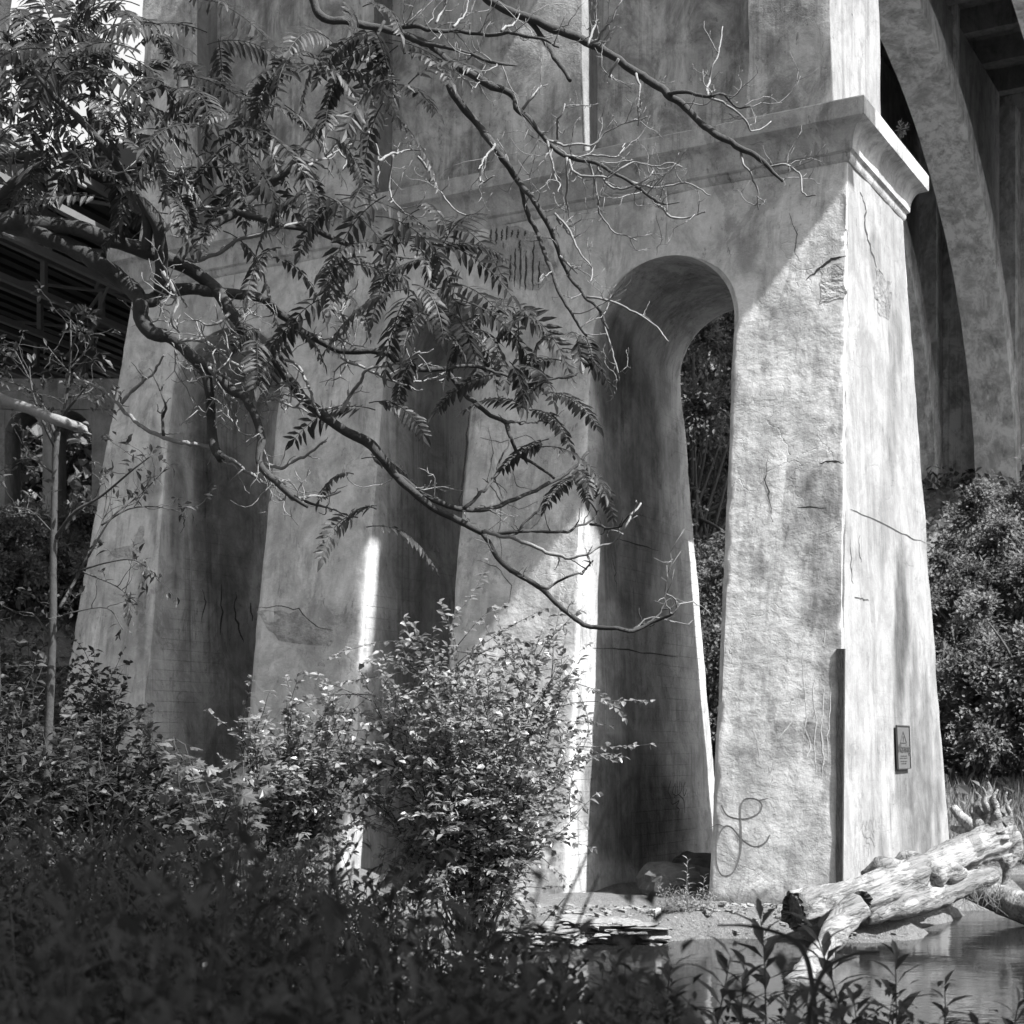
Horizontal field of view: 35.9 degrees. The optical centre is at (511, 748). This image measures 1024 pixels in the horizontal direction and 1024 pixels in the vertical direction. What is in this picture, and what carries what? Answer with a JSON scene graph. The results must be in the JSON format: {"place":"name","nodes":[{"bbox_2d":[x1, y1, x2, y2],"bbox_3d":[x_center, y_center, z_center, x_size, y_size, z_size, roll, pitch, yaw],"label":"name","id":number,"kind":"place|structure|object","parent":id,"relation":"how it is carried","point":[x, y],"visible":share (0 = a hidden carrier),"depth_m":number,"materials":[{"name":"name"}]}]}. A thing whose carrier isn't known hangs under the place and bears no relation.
{"place":"outdoors","nodes":[
{"label":"outdoors","id":0,"kind":"place"},
{"bbox_2d":[2,0,144,490],"label":"sky","id":1,"kind":"structure","parent":0,"point":[132,7],"materials":[{"name":"white"}]},
{"bbox_2d":[0,475,1023,1009],"bbox_3d":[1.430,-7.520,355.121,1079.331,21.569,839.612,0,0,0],"label":"ground","id":2,"kind":"structure","parent":0,"point":[696,923],"depth_m":22.62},
{"bbox_2d":[0,495,68,628],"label":"forest tree","id":3,"kind":"object","parent":2,"relation":"on","point":[20,561],"visible":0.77,"depth_m":35.14,"materials":[{"name":"grey plant"}]},
{"bbox_2d":[0,681,96,873],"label":"dark shrub","id":4,"kind":"object","parent":2,"relation":"on","point":[9,781],"visible":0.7,"depth_m":17.11,"materials":[{"name":"black plant"}]},
{"bbox_2d":[0,489,97,597],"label":"forest tree","id":5,"kind":"object","parent":2,"relation":"on","point":[84,520],"visible":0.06,"depth_m":39.57,"materials":[{"name":"grey plant"}]},
{"bbox_2d":[21,430,91,504],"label":"forest tree","id":6,"kind":"object","parent":2,"relation":"on","point":[32,447],"visible":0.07,"depth_m":71.03,"materials":[{"name":"grey plant"}]},
{"bbox_2d":[22,431,91,507],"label":"forest tree","id":7,"kind":"object","parent":2,"relation":"on","point":[87,482],"visible":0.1,"depth_m":71.84,"materials":[{"name":"grey plant"}]},
{"bbox_2d":[0,379,118,534],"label":"concrete bent","id":8,"kind":"object","parent":2,"relation":"on","point":[98,420],"visible":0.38,"depth_m":45.25,"materials":[{"name":"grey concrete"}]},
{"bbox_2d":[0,30,142,425],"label":"steel bridge","id":9,"kind":"structure","parent":8,"relation":"on","point":[26,264],"depth_m":44.90,"materials":[{"name":"grey metal"}]},
{"bbox_2d":[32,539,89,625],"bbox_3d":[-9.354,-3.672,37.077,3.729,3.450,3.865,0,0,0],"label":"forest tree","id":10,"kind":"object","parent":2,"relation":"on","point":[72,564],"visible":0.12,"depth_m":36.11,"materials":[{"name":"grey plant"}]},
{"bbox_2d":[0,635,124,873],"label":"dark shrub","id":11,"kind":"object","parent":2,"relation":"on","point":[33,677],"visible":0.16,"depth_m":19.14,"materials":[{"name":"black plant"}]},
{"bbox_2d":[0,584,132,775],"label":"dark shrub","id":12,"kind":"object","parent":2,"relation":"on","point":[10,685],"visible":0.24,"depth_m":25.14,"materials":[{"name":"leaf"},{"name":"bark"}]},
{"bbox_2d":[3,625,179,845],"bbox_3d":[-6.380,-0.001,23.513,3.074,3.762,2.482,0,0,-21],"label":"dark shrub","id":13,"kind":"object","parent":2,"relation":"on","point":[100,701],"visible":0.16,"depth_m":23.61,"materials":[{"name":"leaf"},{"name":"bark"}]},
{"bbox_2d":[0,280,216,869],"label":"slim sapling","id":14,"kind":"object","parent":2,"relation":"on","point":[52,623],"visible":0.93,"depth_m":17.47,"materials":[{"name":"grey plant"}]},
{"bbox_2d":[30,691,196,878],"bbox_3d":[-4.907,0.642,19.115,2.262,2.719,2.169,0,0,0],"label":"dark shrub","id":15,"kind":"object","parent":2,"relation":"on","point":[118,788],"visible":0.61,"depth_m":18.94,"materials":[{"name":"leaf"},{"name":"bark"}]},
{"bbox_2d":[122,757,250,881],"bbox_3d":[-4.103,1.044,19.546,1.692,1.882,2.221,0,0,0],"label":"dark shrub","id":16,"kind":"object","parent":2,"relation":"on","point":[167,811],"visible":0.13,"depth_m":19.19,"materials":[{"name":"black plant"}]},
{"bbox_2d":[154,737,275,894],"bbox_3d":[-3.232,0.899,17.232,1.376,2.066,1.579,0,0,0],"label":"young maple","id":17,"kind":"object","parent":2,"relation":"on","point":[182,793],"visible":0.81,"depth_m":17.13,"materials":[{"name":"grey plant"}]},
{"bbox_2d":[203,671,394,912],"bbox_3d":[-2.404,0.534,18.430,2.246,2.917,1.970,0,0,44],"label":"leafy shrub","id":18,"kind":"object","parent":2,"relation":"on","point":[304,810],"visible":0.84,"depth_m":18.33,"materials":[{"name":"grey plant"}]},
{"bbox_2d":[0,0,711,632],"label":"leafy tree","id":19,"kind":"object","parent":2,"relation":"on","point":[38,74],"visible":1,"depth_m":11.35,"materials":[{"name":"grey plant"}]},
{"bbox_2d":[21,317,730,509],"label":"distant woodland","id":20,"kind":"object","parent":2,"relation":"on","point":[86,466],"depth_m":68.15,"materials":[{"name":"black plant"}]},
{"bbox_2d":[0,0,827,708],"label":"bare tree","id":21,"kind":"object","parent":2,"relation":"on","point":[534,22],"visible":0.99,"depth_m":12.37,"materials":[{"name":"grey plant"}]},
{"bbox_2d":[285,551,655,948],"bbox_3d":[-0.456,0.099,18.337,4.274,4.988,3.012,0,0,0],"label":"leafy shrub","id":22,"kind":"object","parent":2,"relation":"on","point":[515,835],"visible":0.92,"depth_m":18.00,"materials":[{"name":"grey plant"}]},
{"bbox_2d":[56,0,948,904],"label":"bridge pier","id":23,"kind":"structure","parent":2,"relation":"on","point":[828,684],"depth_m":26.00,"materials":[{"name":"concrete"}]},
{"bbox_2d":[895,119,910,138],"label":"cornice weed","id":24,"kind":"object","parent":23,"relation":"on","point":[903,132],"visible":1,"depth_m":24.86,"materials":[{"name":"grey plant"}]},
{"bbox_2d":[895,725,911,768],"bbox_3d":[6.157,-0.025,24.887,0.053,0.691,0.760,0,0,29],"label":"warning sign","id":25,"kind":"object","parent":23,"relation":"attached to","point":[903,749],"visible":1,"depth_m":24.88,"materials":[{"name":"grey metal"}]},
{"bbox_2d":[0,758,1015,1023],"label":"weed thicket","id":26,"kind":"object","parent":2,"relation":"on","point":[134,946],"visible":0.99,"depth_m":3.65,"materials":[{"name":"black plant"}]},
{"bbox_2d":[0,462,1023,828],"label":"slope undergrowth","id":27,"kind":"object","parent":2,"relation":"on","point":[964,482],"visible":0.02,"depth_m":49.14,"materials":[{"name":"black plant"}]},
{"bbox_2d":[441,914,672,977],"bbox_3d":[0.062,2.386,19.426,2.290,0.424,4.322,0,0,34],"label":"rock ledge","id":28,"kind":"object","parent":2,"relation":"on","point":[602,929],"visible":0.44,"depth_m":20.27,"materials":[{"name":"grey stone"}]},
{"bbox_2d":[262,883,907,951],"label":"pebbles","id":29,"kind":"object","parent":2,"relation":"on","point":[620,908],"visible":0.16,"depth_m":21.45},
{"bbox_2d":[591,944,642,1015],"bbox_3d":[0.349,1.067,5.603,0.337,0.762,0.290,0,0,-42],"label":"tall weed plant","id":30,"kind":"object","parent":2,"relation":"on","point":[620,956],"visible":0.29,"depth_m":5.59,"materials":[{"name":"black plant"}]},
{"bbox_2d":[648,908,660,916],"bbox_3d":[1.888,2.164,20.818,0.160,0.133,0.317,0,0,26],"label":"stone","id":31,"kind":"object","parent":2,"relation":"on","point":[653,911],"visible":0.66,"depth_m":20.76,"materials":[{"name":"grey stone"}]},
{"bbox_2d":[635,861,709,896],"bbox_3d":[2.574,2.120,24.010,1.385,0.835,1.091,0,0,0],"label":"stone","id":32,"kind":"object","parent":2,"relation":"on","point":[651,874],"visible":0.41,"depth_m":23.55,"materials":[{"name":"grey stone"}]},
{"bbox_2d":[632,941,713,1023],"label":"tall weed plant","id":33,"kind":"object","parent":2,"relation":"on","point":[663,951],"visible":0.62,"depth_m":5.86,"materials":[{"name":"black plant"}]},
{"bbox_2d":[654,855,720,912],"bbox_3d":[2.301,1.808,21.185,1.059,0.771,0.692,0,0,0],"label":"weed tuft","id":34,"kind":"object","parent":2,"relation":"on","point":[686,905],"visible":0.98,"depth_m":21.18,"materials":[{"name":"plant"}]},
{"bbox_2d":[672,851,710,867],"bbox_3d":[3.259,2.154,26.398,1.254,0.908,1.028,0,0,0],"label":"stone","id":35,"kind":"object","parent":2,"relation":"on","point":[701,859],"visible":0.19,"depth_m":26.08,"materials":[{"name":"grey stone"}]},
{"bbox_2d":[680,314,734,638],"bbox_3d":[4.214,-5.856,40.023,7.313,11.136,7.347,0,0,-25],"label":"forest tree","id":36,"kind":"object","parent":2,"relation":"on","point":[706,416],"visible":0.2,"depth_m":38.48,"materials":[{"name":"black plant"}]},
{"bbox_2d":[680,310,734,542],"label":"forest tree","id":37,"kind":"object","parent":2,"relation":"on","point":[728,317],"visible":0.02,"depth_m":43.36,"materials":[{"name":"grey plant"}]},
{"bbox_2d":[686,318,728,609],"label":"forest tree","id":38,"kind":"object","parent":2,"relation":"on","point":[714,371],"depth_m":46.36,"materials":[{"name":"black plant"}]},
{"bbox_2d":[696,554,724,778],"bbox_3d":[4.284,-1.225,36.800,5.726,6.516,4.401,0,0,20],"label":"forest tree","id":39,"kind":"object","parent":2,"relation":"on","point":[710,587],"visible":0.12,"depth_m":35.63,"materials":[{"name":"grey plant"}]},
{"bbox_2d":[677,934,757,1023],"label":"tall weed plant","id":40,"kind":"object","parent":2,"relation":"on","point":[722,960],"visible":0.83,"depth_m":5.73,"materials":[{"name":"black plant"}]},
{"bbox_2d":[705,323,730,485],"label":"forest tree","id":41,"kind":"object","parent":2,"relation":"on","point":[729,370],"depth_m":51.85,"materials":[{"name":"black plant"}]},
{"bbox_2d":[710,948,771,1023],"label":"tall weed plant","id":42,"kind":"object","parent":2,"relation":"on","point":[736,1009],"visible":0.91,"depth_m":5.57,"materials":[{"name":"black plant"}]},
{"bbox_2d":[717,924,817,1023],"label":"grass blade","id":43,"kind":"object","parent":2,"relation":"on","point":[800,947],"depth_m":4.60,"materials":[{"name":"black plant"}]},
{"bbox_2d":[718,898,816,1023],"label":"tall weed plant","id":44,"kind":"object","parent":2,"relation":"on","point":[768,945],"visible":0.82,"depth_m":6.00,"materials":[{"name":"black plant"}]},
{"bbox_2d":[767,988,808,1023],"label":"tall weed plant","id":45,"kind":"object","parent":2,"relation":"on","point":[784,1006],"visible":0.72,"depth_m":5.23,"materials":[{"name":"black plant"}]},
{"bbox_2d":[777,982,840,1022],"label":"tall weed plant","id":46,"kind":"object","parent":2,"relation":"on","point":[802,986],"visible":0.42,"depth_m":5.42,"materials":[{"name":"black plant"}]},
{"bbox_2d":[783,908,883,1023],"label":"tall weed plant","id":47,"kind":"object","parent":2,"relation":"on","point":[814,932],"visible":0.7,"depth_m":6.24,"materials":[{"name":"black plant"}]},
{"bbox_2d":[806,951,879,1023],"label":"grass blade","id":48,"kind":"object","parent":2,"relation":"on","point":[814,992],"depth_m":4.40,"materials":[{"name":"black plant"}]},
{"bbox_2d":[825,985,876,1023],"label":"tall weed plant","id":49,"kind":"object","parent":2,"relation":"on","point":[861,1004],"visible":0.71,"depth_m":5.38,"materials":[{"name":"black plant"}]},
{"bbox_2d":[855,940,936,1023],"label":"tall weed plant","id":50,"kind":"object","parent":2,"relation":"on","point":[894,950],"visible":0.86,"depth_m":6.10,"materials":[{"name":"black plant"}]},
{"bbox_2d":[781,782,1023,985],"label":"driftwood log","id":51,"kind":"object","parent":2,"relation":"on","point":[904,884],"visible":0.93,"depth_m":21.15,"materials":[{"name":"grey wood"}]},
{"bbox_2d":[950,805,972,833],"bbox_3d":[7.126,1.178,24.511,0.266,0.596,1.093,0,0,-9],"label":"driftwood branch","id":52,"kind":"object","parent":51,"relation":"part of","point":[963,819],"visible":0.45,"depth_m":24.72,"materials":[{"name":"grey wood"}]},
{"bbox_2d":[923,970,971,1023],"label":"tall weed plant","id":53,"kind":"object","parent":2,"relation":"on","point":[945,1010],"visible":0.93,"depth_m":6.32,"materials":[{"name":"black plant"}]},
{"bbox_2d":[878,0,1023,491],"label":"arch bridge","id":54,"kind":"structure","parent":2,"relation":"on","point":[952,82],"depth_m":55.58,"materials":[{"name":"concrete"}]},
{"bbox_2d":[927,548,1023,666],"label":"forest tree","id":55,"kind":"object","parent":2,"relation":"on","point":[946,595],"visible":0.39,"depth_m":41.40,"materials":[{"name":"grey plant"}]},
{"bbox_2d":[931,480,1023,614],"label":"forest tree","id":56,"kind":"object","parent":2,"relation":"on","point":[986,547],"visible":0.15,"depth_m":45.15,"materials":[{"name":"grey plant"}]},
{"bbox_2d":[936,585,1023,783],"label":"forest tree","id":57,"kind":"object","parent":2,"relation":"on","point":[1006,701],"visible":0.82,"depth_m":34.03,"materials":[{"name":"grey plant"}]},
{"bbox_2d":[936,444,1023,622],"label":"forest tree","id":58,"kind":"object","parent":2,"relation":"on","point":[1007,531],"visible":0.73,"depth_m":42.40,"materials":[{"name":"grey plant"}]},
{"bbox_2d":[936,632,1023,792],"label":"forest tree","id":59,"kind":"object","parent":2,"relation":"on","point":[945,674],"visible":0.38,"depth_m":34.64,"materials":[{"name":"grey plant"}]},
{"bbox_2d":[945,772,1023,867],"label":"reeds","id":60,"kind":"object","parent":2,"relation":"on","point":[954,795],"visible":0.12,"depth_m":33.12,"materials":[{"name":"plant"}]},
{"bbox_2d":[976,851,1023,868],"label":"shore stones","id":61,"kind":"object","parent":2,"relation":"on","point":[998,860],"visible":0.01,"depth_m":31.76,"materials":[{"name":"grey stone"}]},
{"bbox_2d":[991,985,1023,1023],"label":"tall weed plant","id":62,"kind":"object","parent":2,"relation":"on","point":[1009,1021],"visible":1,"depth_m":6.03,"materials":[{"name":"black plant"}]},
{"bbox_2d":[428,874,1023,1023],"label":"stream water","id":63,"kind":"structure","parent":0,"point":[981,954],"depth_m":17.93,"materials":[{"name":"black liquid"}]},
{"bbox_2d":[964,883,1023,924],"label":"driftwood log","id":64,"kind":"object","parent":63,"relation":"in","point":[1011,903],"visible":0.67,"depth_m":22.52,"materials":[{"name":"grey wood"}]}
]}

